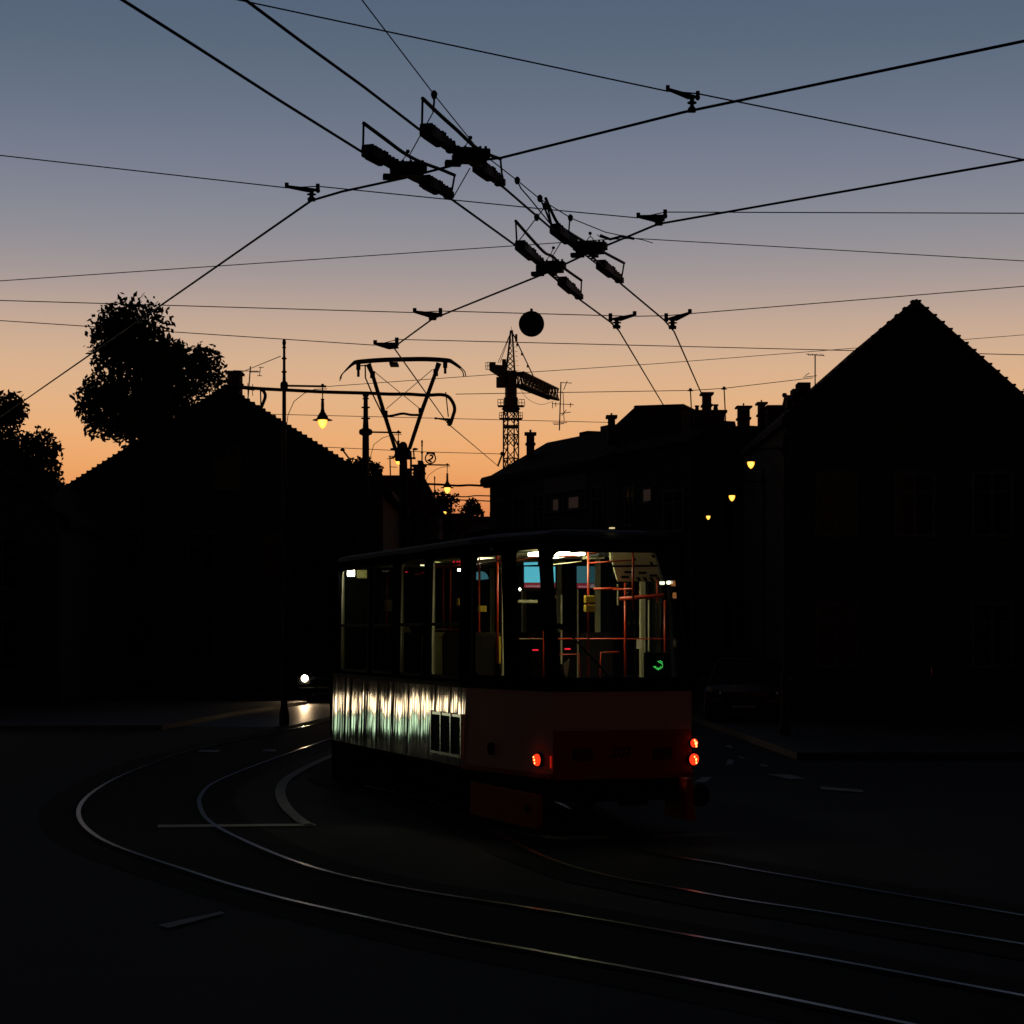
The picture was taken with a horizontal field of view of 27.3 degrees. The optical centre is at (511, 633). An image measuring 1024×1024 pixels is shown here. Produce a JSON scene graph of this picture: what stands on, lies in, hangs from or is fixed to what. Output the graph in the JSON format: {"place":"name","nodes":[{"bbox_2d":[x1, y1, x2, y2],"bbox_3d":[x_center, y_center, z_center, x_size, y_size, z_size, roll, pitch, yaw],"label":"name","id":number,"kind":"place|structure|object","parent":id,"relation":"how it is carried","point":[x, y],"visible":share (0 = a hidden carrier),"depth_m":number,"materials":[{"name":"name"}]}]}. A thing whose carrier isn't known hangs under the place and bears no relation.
{"place":"outdoors","nodes":[
{"label":"outdoors","id":0,"kind":"place"},
{"bbox_2d":[0,701,306,729],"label":"pavement","id":1,"kind":"structure","parent":0,"point":[89,715],"depth_m":51.12,"materials":[{"name":"black concrete"}]},
{"bbox_2d":[75,699,329,726],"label":"road","id":2,"kind":"structure","parent":0,"point":[313,709],"depth_m":52.32,"materials":[{"name":"black asphalt"}]},
{"bbox_2d":[279,340,332,724],"bbox_3d":[-4.603,-2.264,47.000,1.196,8.608,0.443,0,0,0],"label":"street lamp","id":3,"kind":"object","parent":2,"relation":"on","point":[322,419],"visible":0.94,"depth_m":46.96,"materials":[{"name":"metal"}]},
{"bbox_2d":[294,652,329,700],"bbox_3d":[-5.487,1.302,64.058,2.120,1.476,4.205,0,0,0],"label":"car","id":4,"kind":"object","parent":2,"relation":"on","point":[313,676],"visible":0.49,"depth_m":62.53,"materials":[{"name":"paint"}]},
{"bbox_2d":[359,392,401,553],"bbox_3d":[-3.589,-2.308,58.000,1.364,8.696,0.468,0,0,0],"label":"street lamp","id":5,"kind":"object","parent":2,"relation":"on","point":[365,431],"visible":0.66,"depth_m":57.92,"materials":[{"name":"metal"}]},
{"bbox_2d":[223,384,455,425],"bbox_3d":[-4.741,-6.296,58.000,6.417,1.163,0.160,0,0,0],"label":"cable bracket","id":6,"kind":"object","parent":5,"relation":"attached to","point":[263,390],"visible":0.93,"depth_m":57.96,"materials":[{"name":"black metal"}]},
{"bbox_2d":[473,378,809,393],"bbox_3d":[3.598,-7.005,59.459,10.705,0.833,0.276,0,0,-15],"label":"span wire","id":7,"kind":"object","parent":6,"relation":"attached to","point":[634,391],"visible":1,"depth_m":59.44,"materials":[{"name":"black metal"}]},
{"bbox_2d":[688,388,694,427],"bbox_3d":[5.107,-6.428,60.000,0.225,1.135,0.180,0,0,0],"label":"wire dropper","id":8,"kind":"object","parent":7,"relation":"hanging from","point":[691,424],"visible":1,"depth_m":59.98,"materials":[{"name":"black metal"}]},
{"bbox_2d":[721,386,728,427],"bbox_3d":[6.067,-6.450,60.000,0.225,1.180,0.180,0,0,0],"label":"wire dropper","id":9,"kind":"object","parent":7,"relation":"hanging from","point":[725,424],"visible":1,"depth_m":59.98,"materials":[{"name":"black metal"}]},
{"bbox_2d":[88,687,329,698],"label":"pavement","id":10,"kind":"structure","parent":0,"point":[210,693],"depth_m":67.42,"materials":[{"name":"black concrete"}]},
{"bbox_2d":[69,291,229,691],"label":"tree","id":11,"kind":"object","parent":10,"relation":"on","point":[145,397],"visible":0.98,"depth_m":68.88,"materials":[{"name":"black plant"}]},
{"bbox_2d":[269,414,614,422],"bbox_3d":[-1.852,-6.335,61.811,10.860,0.178,0.427,0,0,-22],"label":"span wire","id":12,"kind":"object","parent":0,"point":[454,418],"visible":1,"depth_m":61.93,"materials":[{"name":"black metal"}]},
{"bbox_2d":[418,483,482,486],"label":"pipe span","id":13,"kind":"object","parent":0,"point":[454,485],"visible":0.7,"depth_m":79.97,"materials":[{"name":"black metal"}]},
{"bbox_2d":[429,492,489,496],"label":"pipe span","id":14,"kind":"object","parent":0,"point":[456,496],"visible":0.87,"depth_m":89.97,"materials":[{"name":"black metal"}]},
{"bbox_2d":[431,498,489,501],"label":"pipe span","id":15,"kind":"object","parent":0,"point":[461,499],"visible":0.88,"depth_m":95.98,"materials":[{"name":"black metal"}]},
{"bbox_2d":[452,510,489,538],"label":"house","id":16,"kind":"structure","parent":0,"point":[484,522],"depth_m":140.00,"materials":[{"name":"grey paint"}]},
{"bbox_2d":[362,0,633,238],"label":"span wire","id":17,"kind":"object","parent":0,"point":[467,135],"visible":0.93,"depth_m":15.43,"materials":[{"name":"black metal"}]},
{"bbox_2d":[514,177,551,225],"bbox_3d":[0.183,-3.567,17.390,0.046,0.201,1.066,0,0,16],"label":"hanger tie","id":18,"kind":"object","parent":17,"relation":"hanging from","point":[517,181],"visible":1,"depth_m":17.19,"materials":[{"name":"black metal"}]},
{"bbox_2d":[537,195,550,222],"bbox_3d":[0.292,-3.565,17.686,0.063,0.166,0.436,0,0,16],"label":"hanger tie","id":19,"kind":"object","parent":17,"relation":"hanging from","point":[544,205],"visible":1,"depth_m":17.58,"materials":[{"name":"black metal"}]},
{"bbox_2d":[0,721,1023,1023],"bbox_3d":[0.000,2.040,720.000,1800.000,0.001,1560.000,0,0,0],"label":"ground","id":20,"kind":"structure","parent":0,"point":[86,941],"depth_m":17.04,"materials":[{"name":"black asphalt"}]},
{"bbox_2d":[0,389,64,493],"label":"tree","id":21,"kind":"object","parent":20,"relation":"on","point":[35,456],"visible":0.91,"depth_m":65.52,"materials":[{"name":"black plant"}]},
{"bbox_2d":[0,458,134,700],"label":"house","id":22,"kind":"structure","parent":20,"relation":"on","point":[61,595],"depth_m":62.00,"materials":[{"name":"grey paint"}]},
{"bbox_2d":[0,536,21,589],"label":"window","id":23,"kind":"structure","parent":22,"relation":"in","point":[9,545],"depth_m":61.97,"materials":[{"name":"black glass"}]},
{"bbox_2d":[0,618,21,671],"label":"window","id":24,"kind":"structure","parent":22,"relation":"in","point":[9,627],"depth_m":61.97,"materials":[{"name":"black glass"}]},
{"bbox_2d":[160,911,223,927],"bbox_3d":[-2.277,2.024,14.916,0.146,0.001,0.900,0,0,20],"label":"road marking","id":25,"kind":"object","parent":20,"relation":"on","point":[176,923],"visible":1,"depth_m":14.85,"materials":[{"name":"paint"}]},
{"bbox_2d":[65,371,409,686],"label":"house","id":26,"kind":"structure","parent":20,"relation":"on","point":[216,472],"depth_m":75.00,"materials":[{"name":"paint"}]},
{"bbox_2d":[123,618,137,661],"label":"window","id":27,"kind":"structure","parent":26,"relation":"in","point":[130,625],"depth_m":74.97,"materials":[{"name":"black glass"}]},
{"bbox_2d":[123,531,139,574],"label":"window","id":28,"kind":"structure","parent":26,"relation":"in","point":[131,550],"depth_m":74.97,"materials":[{"name":"black glass"}]},
{"bbox_2d":[186,531,217,574],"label":"window","id":29,"kind":"structure","parent":26,"relation":"in","point":[201,544],"depth_m":74.97,"materials":[{"name":"black glass"}]},
{"bbox_2d":[186,618,217,661],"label":"window","id":30,"kind":"structure","parent":26,"relation":"in","point":[201,631],"depth_m":74.97,"materials":[{"name":"black glass"}]},
{"bbox_2d":[211,446,242,490],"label":"window","id":31,"kind":"structure","parent":26,"relation":"in","point":[226,459],"depth_m":74.97,"materials":[{"name":"black"}]},
{"bbox_2d":[233,366,263,400],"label":"roof antenna","id":32,"kind":"object","parent":26,"relation":"on","point":[250,371],"visible":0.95,"depth_m":73.99,"materials":[{"name":"black metal"}]},
{"bbox_2d":[262,531,292,574],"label":"window","id":33,"kind":"structure","parent":26,"relation":"in","point":[269,537],"depth_m":74.97,"materials":[{"name":"black glass"}]},
{"bbox_2d":[269,629,296,686],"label":"door","id":34,"kind":"structure","parent":26,"relation":"in","point":[275,635],"depth_m":74.92,"materials":[{"name":"brown wood"}]},
{"bbox_2d":[335,531,358,554],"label":"window","id":35,"kind":"structure","parent":26,"relation":"in","point":[353,535],"depth_m":74.97,"materials":[{"name":"black glass"}]},
{"bbox_2d":[275,754,331,824],"bbox_3d":[-2.831,2.024,28.835,0.710,0.001,13.291,0,0,-4],"label":"road marking","id":36,"kind":"object","parent":20,"relation":"on","point":[284,803],"visible":0.94,"depth_m":26.47,"materials":[{"name":"paint"}]},
{"bbox_2d":[346,456,386,485],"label":"tree","id":37,"kind":"object","parent":20,"relation":"on","point":[375,471],"visible":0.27,"depth_m":94.64,"materials":[{"name":"black plant"}]},
{"bbox_2d":[380,460,448,541],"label":"house","id":38,"kind":"structure","parent":20,"relation":"on","point":[436,513],"depth_m":99.70,"materials":[{"name":"grey paint"}]},
{"bbox_2d":[420,440,453,540],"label":"street lamp","id":39,"kind":"object","parent":20,"relation":"on","point":[447,487],"visible":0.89,"depth_m":69.97,"materials":[{"name":"metal"}]},
{"bbox_2d":[435,489,482,538],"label":"tree","id":40,"kind":"object","parent":20,"relation":"on","point":[457,525],"visible":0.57,"depth_m":105.84,"materials":[{"name":"black plant"}]},
{"bbox_2d":[485,327,558,467],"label":"tower crane","id":41,"kind":"object","parent":20,"relation":"on","point":[510,383],"visible":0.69,"depth_m":299.74,"materials":[{"name":"paint"}]},
{"bbox_2d":[38,716,1023,1023],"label":"track bed","id":42,"kind":"object","parent":20,"relation":"on","point":[132,810],"visible":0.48,"depth_m":15.15,"materials":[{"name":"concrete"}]},
{"bbox_2d":[158,824,314,826],"bbox_3d":[-2.909,2.024,22.235,1.660,0.001,0.304,0,0,-6],"label":"road marking","id":43,"kind":"object","parent":42,"relation":"on","point":[203,825],"visible":1,"depth_m":22.20,"materials":[{"name":"paint"}]},
{"bbox_2d":[71,720,915,1023],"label":"tram rail","id":44,"kind":"object","parent":42,"relation":"on","point":[81,824],"visible":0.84,"depth_m":14.32,"materials":[{"name":"metal"}]},
{"bbox_2d":[192,738,1023,999],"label":"tram rail","id":45,"kind":"object","parent":42,"relation":"on","point":[201,815],"visible":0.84,"depth_m":15.24,"materials":[{"name":"metal"}]},
{"bbox_2d":[480,404,735,631],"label":"terrace house","id":46,"kind":"structure","parent":20,"relation":"on","point":[568,483],"depth_m":69.07,"materials":[{"name":"grey paint"}]},
{"bbox_2d":[495,499,507,527],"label":"window","id":47,"kind":"structure","parent":46,"relation":"in","point":[501,506],"depth_m":73.95,"materials":[{"name":"black glass"}]},
{"bbox_2d":[513,496,525,526],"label":"window","id":48,"kind":"structure","parent":46,"relation":"in","point":[519,503],"depth_m":72.49,"materials":[{"name":"black glass"}]},
{"bbox_2d":[532,493,544,526],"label":"window","id":49,"kind":"structure","parent":46,"relation":"in","point":[538,519],"depth_m":71.02,"materials":[{"name":"black glass"}]},
{"bbox_2d":[549,497,560,511],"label":"window","id":50,"kind":"structure","parent":46,"relation":"in","point":[555,501],"depth_m":69.71,"materials":[{"name":"grey"}]},
{"bbox_2d":[552,382,573,429],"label":"roof antenna","id":51,"kind":"object","parent":46,"relation":"on","point":[560,413],"visible":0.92,"depth_m":71.99,"materials":[{"name":"black metal"}]},
{"bbox_2d":[564,494,581,509],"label":"window","id":52,"kind":"structure","parent":46,"relation":"in","point":[573,501],"depth_m":68.43,"materials":[{"name":"grey"}]},
{"bbox_2d":[588,484,604,529],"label":"window","id":53,"kind":"structure","parent":46,"relation":"in","point":[597,491],"depth_m":66.84,"materials":[{"name":"black glass"}]},
{"bbox_2d":[307,758,1023,959],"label":"track bed","id":54,"kind":"object","parent":20,"relation":"on","point":[560,834],"visible":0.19,"depth_m":17.39,"materials":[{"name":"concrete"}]},
{"bbox_2d":[364,784,1023,946],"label":"tram rail","id":55,"kind":"object","parent":54,"relation":"on","point":[499,835],"visible":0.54,"depth_m":16.68,"materials":[{"name":"metal"}]},
{"bbox_2d":[328,357,709,828],"bbox_3d":[-0.783,-0.995,29.595,3.602,6.100,17.528,0,0,-7],"label":"tram","id":56,"kind":"object","parent":55,"relation":"on","point":[459,681],"visible":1,"depth_m":23.09,"materials":[{"name":"red metal"}]},
{"bbox_2d":[543,799,1023,917],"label":"tram rail","id":57,"kind":"object","parent":54,"relation":"on","point":[590,825],"visible":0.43,"depth_m":17.89,"materials":[{"name":"metal"}]},
{"bbox_2d":[768,774,801,778],"bbox_3d":[3.903,2.024,29.816,0.295,0.001,1.104,0,0,-10],"label":"road marking","id":58,"kind":"object","parent":20,"relation":"on","point":[787,776],"visible":1,"depth_m":29.80,"materials":[{"name":"paint"}]},
{"bbox_2d":[821,787,862,791],"bbox_3d":[4.279,2.024,27.344,0.351,0.001,1.024,0,0,-40],"label":"road marking","id":59,"kind":"object","parent":20,"relation":"on","point":[843,789],"visible":1,"depth_m":27.32,"materials":[{"name":"paint"}]},
{"bbox_2d":[738,299,1023,714],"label":"house","id":60,"kind":"structure","parent":20,"relation":"on","point":[906,533],"depth_m":50.00,"materials":[{"name":"paint"}]},
{"bbox_2d":[326,335,1018,386],"bbox_3d":[8.409,-7.142,52.315,27.377,3.276,0.552,0,0,-24],"label":"span wire","id":61,"kind":"object","parent":60,"relation":"attached to","point":[627,365],"visible":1,"depth_m":49.50,"materials":[{"name":"black metal"}]},
{"bbox_2d":[803,354,824,387],"bbox_3d":[7.255,-6.301,50.599,0.520,0.862,0.029,0,0,0],"label":"roof antenna","id":62,"kind":"object","parent":60,"relation":"on","point":[815,375],"visible":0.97,"depth_m":50.59,"materials":[{"name":"black metal"}]},
{"bbox_2d":[813,471,860,537],"bbox_3d":[7.700,-3.070,49.939,1.120,1.580,0.117,0,0,0],"label":"window","id":63,"kind":"structure","parent":60,"relation":"in","point":[836,492],"depth_m":49.97,"materials":[{"name":"black glass"}]},
{"bbox_2d":[813,602,860,667],"bbox_3d":[7.700,0.030,49.939,1.120,1.580,0.117,0,0,0],"label":"window","id":64,"kind":"structure","parent":60,"relation":"in","point":[836,623],"depth_m":49.97,"materials":[{"name":"black glass"}]},
{"bbox_2d":[890,471,938,537],"bbox_3d":[9.550,-3.070,49.939,1.120,1.580,0.117,0,0,0],"label":"window","id":65,"kind":"structure","parent":60,"relation":"in","point":[914,492],"depth_m":49.97,"materials":[{"name":"black glass"}]},
{"bbox_2d":[893,627,935,714],"bbox_3d":[9.550,0.890,49.928,1.000,2.100,0.135,0,0,0],"label":"door","id":66,"kind":"structure","parent":60,"relation":"in","point":[914,648],"depth_m":49.93,"materials":[{"name":"brown wood"}]},
{"bbox_2d":[968,471,1016,537],"bbox_3d":[11.400,-3.070,49.939,1.120,1.580,0.117,0,0,0],"label":"window","id":67,"kind":"structure","parent":60,"relation":"in","point":[992,492],"depth_m":49.97,"materials":[{"name":"black glass"}]},
{"bbox_2d":[968,602,1016,667],"bbox_3d":[11.400,0.030,49.939,1.120,1.580,0.117,0,0,0],"label":"window","id":68,"kind":"structure","parent":60,"relation":"in","point":[992,623],"depth_m":49.97,"materials":[{"name":"black glass"}]},
{"bbox_2d":[0,155,1023,217],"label":"span wire","id":69,"kind":"object","parent":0,"point":[503,204],"visible":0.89,"depth_m":17.42,"materials":[{"name":"black metal"}]},
{"bbox_2d":[636,209,666,225],"bbox_3d":[1.184,-3.518,17.800,0.263,0.134,0.080,0,0,0],"label":"wire bracket","id":70,"kind":"object","parent":69,"relation":"attached to","point":[656,219],"visible":1,"depth_m":17.79,"materials":[{"name":"black metal"}]},
{"bbox_2d":[0,286,1023,316],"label":"span wire","id":71,"kind":"object","parent":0,"point":[506,312],"visible":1,"depth_m":23.39,"materials":[{"name":"black metal"}]},
{"bbox_2d":[519,308,543,336],"bbox_3d":[0.216,-3.449,23.353,0.284,0.311,0.114,0,0,0],"label":"hanging disc","id":72,"kind":"object","parent":71,"relation":"hanging from","point":[531,322],"visible":1,"depth_m":23.30,"materials":[{"name":"black metal"}]},
{"bbox_2d":[608,311,636,328],"bbox_3d":[1.236,-3.516,23.600,0.319,0.195,0.106,0,0,0],"label":"wire bracket","id":73,"kind":"object","parent":71,"relation":"attached to","point":[617,320],"visible":0.97,"depth_m":23.59,"materials":[{"name":"black metal"}]},
{"bbox_2d":[120,0,664,406],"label":"contact wire","id":74,"kind":"object","parent":73,"relation":"hanging from","point":[145,14],"visible":1,"depth_m":14.13,"materials":[{"name":"black metal"}]},
{"bbox_2d":[361,121,455,198],"bbox_3d":[-0.730,-3.552,15.979,0.321,0.280,1.790,0,0,26],"label":"wire crossing","id":75,"kind":"object","parent":74,"relation":"attached to","point":[415,169],"visible":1,"depth_m":15.78,"materials":[{"name":"black metal"}]},
{"bbox_2d":[514,220,582,299],"bbox_3d":[0.410,-3.551,20.314,0.330,0.278,3.226,0,0,14],"label":"wire crossing","id":76,"kind":"object","parent":74,"relation":"attached to","point":[530,253],"visible":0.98,"depth_m":19.98,"materials":[{"name":"black metal"}]},
{"bbox_2d":[0,238,1023,280],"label":"span wire","id":77,"kind":"object","parent":76,"relation":"attached to","point":[507,246],"visible":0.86,"depth_m":19.10,"materials":[{"name":"black metal"}]},
{"bbox_2d":[600,234,634,240],"bbox_3d":[0.953,-3.595,19.074,0.320,0.062,0.074,0,0,0],"label":"hanger tie","id":78,"kind":"object","parent":77,"relation":"attached to","point":[608,238],"visible":0.92,"depth_m":19.09,"materials":[{"name":"black metal"}]},
{"bbox_2d":[664,309,691,328],"bbox_3d":[1.866,-3.540,23.700,0.314,0.225,0.107,0,0,0],"label":"wire bracket","id":79,"kind":"object","parent":71,"relation":"attached to","point":[672,319],"visible":0.95,"depth_m":23.69,"materials":[{"name":"black metal"}]},
{"bbox_2d":[243,0,703,398],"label":"contact wire","id":80,"kind":"object","parent":79,"relation":"hanging from","point":[270,18],"visible":1,"depth_m":14.11,"materials":[{"name":"black metal"}]},
{"bbox_2d":[419,96,505,186],"bbox_3d":[-0.309,-3.561,15.406,0.327,0.297,1.888,0,0,22],"label":"wire crossing","id":81,"kind":"object","parent":80,"relation":"attached to","point":[474,156],"visible":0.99,"depth_m":15.31,"materials":[{"name":"black metal"}]},
{"bbox_2d":[544,197,624,282],"bbox_3d":[0.770,-3.557,19.364,0.330,0.289,3.256,0,0,14],"label":"wire crossing","id":82,"kind":"object","parent":80,"relation":"attached to","point":[563,235],"visible":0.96,"depth_m":19.00,"materials":[{"name":"black metal"}]},
{"bbox_2d":[0,320,1023,354],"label":"span wire","id":83,"kind":"object","parent":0,"point":[514,342],"visible":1,"depth_m":25.45,"materials":[{"name":"black metal"}]},
{"bbox_2d":[373,337,398,348],"bbox_3d":[-1.518,-3.500,25.400,0.311,0.143,0.114,0,0,0],"label":"wire bracket","id":84,"kind":"object","parent":83,"relation":"attached to","point":[388,345],"visible":1,"depth_m":25.39,"materials":[{"name":"black metal"}]},
{"bbox_2d":[394,159,1023,466],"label":"contact wire","id":85,"kind":"object","parent":84,"relation":"hanging from","point":[820,195],"visible":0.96,"depth_m":17.37,"materials":[{"name":"black metal"}]},
{"bbox_2d":[413,308,441,319],"bbox_3d":[-0.926,-3.513,23.150,0.330,0.133,0.104,0,0,0],"label":"wire bracket","id":86,"kind":"object","parent":85,"relation":"attached to","point":[430,315],"visible":0.97,"depth_m":23.14,"materials":[{"name":"black metal"}]},
{"bbox_2d":[0,0,1023,515],"label":"sky","id":87,"kind":"structure","parent":0,"point":[88,82],"materials":[{"name":"blue"}]},
{"bbox_2d":[238,0,1023,159],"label":"span wire","id":88,"kind":"object","parent":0,"point":[633,83],"visible":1,"depth_m":13.95,"materials":[{"name":"black metal"}]},
{"bbox_2d":[666,85,699,112],"bbox_3d":[1.133,-3.543,13.950,0.227,0.178,0.063,0,0,0],"label":"wire bracket","id":89,"kind":"object","parent":88,"relation":"attached to","point":[691,98],"visible":1,"depth_m":13.94,"materials":[{"name":"black metal"}]},
{"bbox_2d":[0,39,1023,417],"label":"contact wire","id":90,"kind":"object","parent":89,"relation":"hanging from","point":[562,143],"visible":1,"depth_m":14.52,"materials":[{"name":"black metal"}]},
{"bbox_2d":[285,182,319,201],"bbox_3d":[-1.677,-3.534,16.850,0.282,0.147,0.076,0,0,0],"label":"wire bracket","id":91,"kind":"object","parent":90,"relation":"attached to","point":[311,193],"visible":1,"depth_m":16.84,"materials":[{"name":"black metal"}]},
{"bbox_2d":[665,581,668,623],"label":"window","id":92,"kind":"structure","parent":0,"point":[665,581],"depth_m":62.55,"materials":[{"name":"black"}]},
{"bbox_2d":[610,392,786,699],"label":"terrace house","id":93,"kind":"structure","parent":0,"point":[671,484],"depth_m":61.52,"materials":[{"name":"paint"}]},
{"bbox_2d":[621,485,636,527],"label":"window","id":94,"kind":"structure","parent":93,"relation":"in","point":[630,490],"depth_m":64.72,"materials":[{"name":"black glass"}]},
{"bbox_2d":[639,486,653,504],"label":"window","id":95,"kind":"structure","parent":93,"relation":"in","point":[646,492],"depth_m":63.67,"materials":[{"name":"grey glass"}]},
{"bbox_2d":[660,488,685,532],"bbox_3d":[4.756,-3.620,62.091,0.117,1.280,1.420,0,0,-23],"label":"window","id":96,"kind":"structure","parent":93,"relation":"in","point":[673,499],"depth_m":62.08,"materials":[{"name":"black glass"}]},
{"bbox_2d":[719,487,743,534],"bbox_3d":[6.579,-3.570,61.562,1.120,1.380,0.117,0,0,-23],"label":"window","id":97,"kind":"structure","parent":93,"relation":"in","point":[726,527],"depth_m":61.52,"materials":[{"name":"black glass"}]},
{"bbox_2d":[719,597,743,650],"bbox_3d":[6.579,-0.270,61.562,1.120,1.580,0.117,0,0,-23],"label":"window","id":98,"kind":"structure","parent":93,"relation":"in","point":[727,603],"depth_m":61.52,"materials":[{"name":"black glass"}]},
{"bbox_2d":[691,700,1023,759],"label":"pavement","id":99,"kind":"structure","parent":0,"point":[905,737],"depth_m":40.03,"materials":[{"name":"black concrete"}]},
{"bbox_2d":[705,492,738,657],"bbox_3d":[5.681,-0.897,57.000,0.966,5.873,0.230,0,0,0],"label":"street lamp","id":100,"kind":"object","parent":99,"relation":"on","point":[735,502],"visible":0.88,"depth_m":56.96,"materials":[{"name":"metal"}]},
{"bbox_2d":[698,658,792,720],"bbox_3d":[5.344,1.302,47.958,2.120,1.476,4.205,0,0,8],"label":"parked car","id":101,"kind":"object","parent":99,"relation":"on","point":[743,685],"visible":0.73,"depth_m":46.55,"materials":[{"name":"red paint"}]},
{"bbox_2d":[726,468,767,714],"bbox_3d":[5.571,-0.943,50.000,0.998,5.965,0.301,0,0,0],"label":"street lamp","id":102,"kind":"object","parent":99,"relation":"on","point":[732,494],"visible":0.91,"depth_m":49.96,"materials":[{"name":"metal"}]},
{"bbox_2d":[744,433,790,734],"bbox_3d":[4.853,-0.890,40.000,0.914,5.860,0.284,0,0,0],"label":"street lamp","id":103,"kind":"object","parent":99,"relation":"on","point":[785,724],"visible":0.98,"depth_m":39.95,"materials":[{"name":"metal"}]},
{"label":"wire tie","id":104,"kind":"object","parent":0,"visible":0},
{"bbox_2d":[317,446,495,453],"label":"span wire","id":105,"kind":"object","parent":104,"relation":"attached to","point":[411,451],"visible":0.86,"depth_m":73.99,"materials":[{"name":"black metal"}]},
{"bbox_2d":[425,452,435,463],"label":"number sign","id":106,"kind":"object","parent":105,"relation":"hanging from","point":[431,458],"visible":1,"depth_m":73.98,"materials":[{"name":"black metal"}]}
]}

